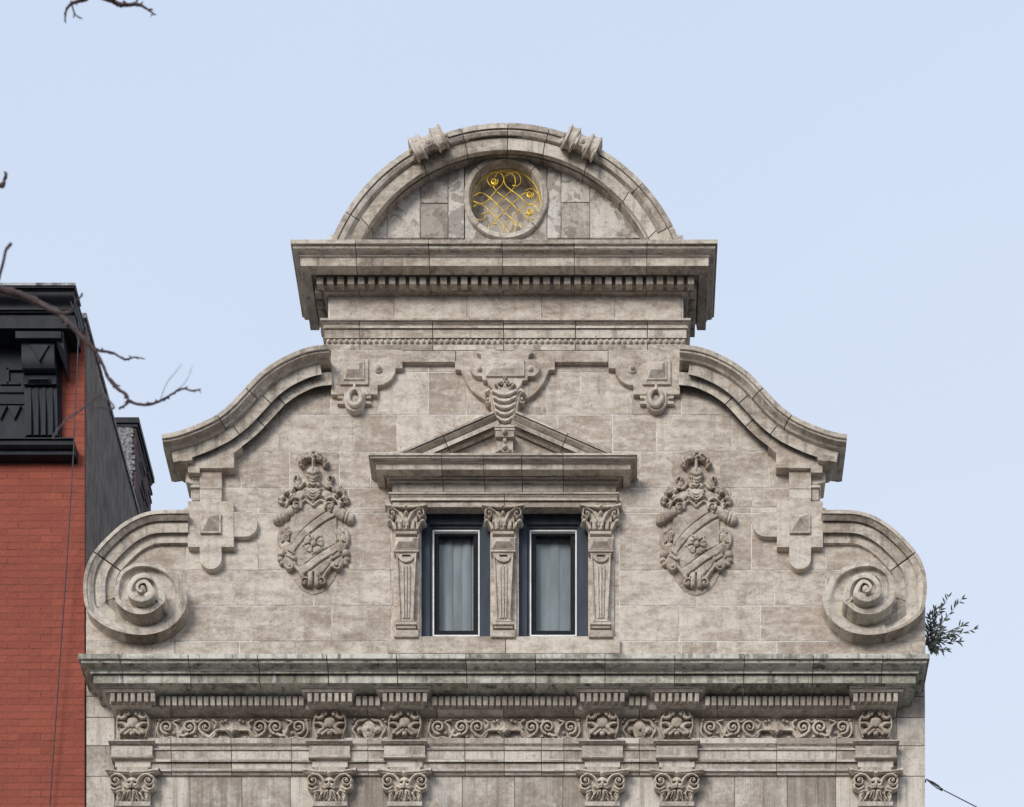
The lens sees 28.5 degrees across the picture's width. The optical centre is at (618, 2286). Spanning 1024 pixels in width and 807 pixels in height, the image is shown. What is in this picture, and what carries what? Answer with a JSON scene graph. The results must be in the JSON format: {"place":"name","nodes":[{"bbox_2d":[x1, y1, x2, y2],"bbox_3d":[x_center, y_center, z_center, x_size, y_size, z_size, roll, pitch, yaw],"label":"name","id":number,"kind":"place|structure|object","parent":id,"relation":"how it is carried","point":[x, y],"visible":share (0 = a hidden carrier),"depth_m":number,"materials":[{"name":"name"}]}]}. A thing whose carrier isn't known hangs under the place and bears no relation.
{"place":"outdoors","nodes":[
{"label":"outdoors","id":0,"kind":"place"},
{"bbox_2d":[0,0,1023,806],"label":"sky","id":1,"kind":"structure","parent":0,"point":[855,168],"materials":[{"name":"blue"}]},
{"label":"ground","id":2,"kind":"structure","parent":0,"visible":0},
{"bbox_2d":[0,283,154,806],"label":"brick house","id":3,"kind":"structure","parent":2,"relation":"on","point":[113,480],"depth_m":18.59,"materials":[{"name":"red brick"}]},
{"bbox_2d":[49,301,78,806],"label":"cable","id":4,"kind":"object","parent":3,"relation":"attached to","point":[66,560],"visible":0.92,"depth_m":18.48,"materials":[{"name":"rubber"}]},
{"bbox_2d":[0,0,200,438],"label":"bare tree","id":5,"kind":"object","parent":2,"relation":"on","point":[12,292],"visible":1,"depth_m":9.66,"materials":[{"name":"brown plant"}]},
{"bbox_2d":[78,123,929,806],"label":"stone house","id":6,"kind":"structure","parent":2,"relation":"on","point":[506,481],"depth_m":18.55,"materials":[{"name":"stone"}]},
{"bbox_2d":[422,514,489,635],"bbox_3d":[-1.506,-15.935,18.808,0.676,1.359,0.299,0,0,0],"label":"window","id":7,"kind":"structure","parent":6,"relation":"in","point":[455,547],"depth_m":18.71,"materials":[{"name":"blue glass"}]},
{"bbox_2d":[519,514,587,635],"bbox_3d":[-0.602,-15.935,18.808,0.676,1.359,0.299,0,0,0],"label":"window","id":8,"kind":"structure","parent":6,"relation":"in","point":[553,548],"depth_m":18.71,"materials":[{"name":"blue glass"}]},
{"bbox_2d":[925,779,976,806],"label":"utility wire","id":9,"kind":"object","parent":6,"relation":"attached to","point":[935,784],"visible":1,"depth_m":18.58,"materials":[{"name":"rubber"}]},
{"bbox_2d":[925,592,978,656],"bbox_3d":[3.106,-15.521,18.768,0.521,0.649,0.160,0,0,0],"label":"rooftop shrub","id":10,"kind":"object","parent":6,"relation":"attached to","point":[932,646],"visible":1,"depth_m":18.74,"materials":[{"name":"green plant"}]}
]}

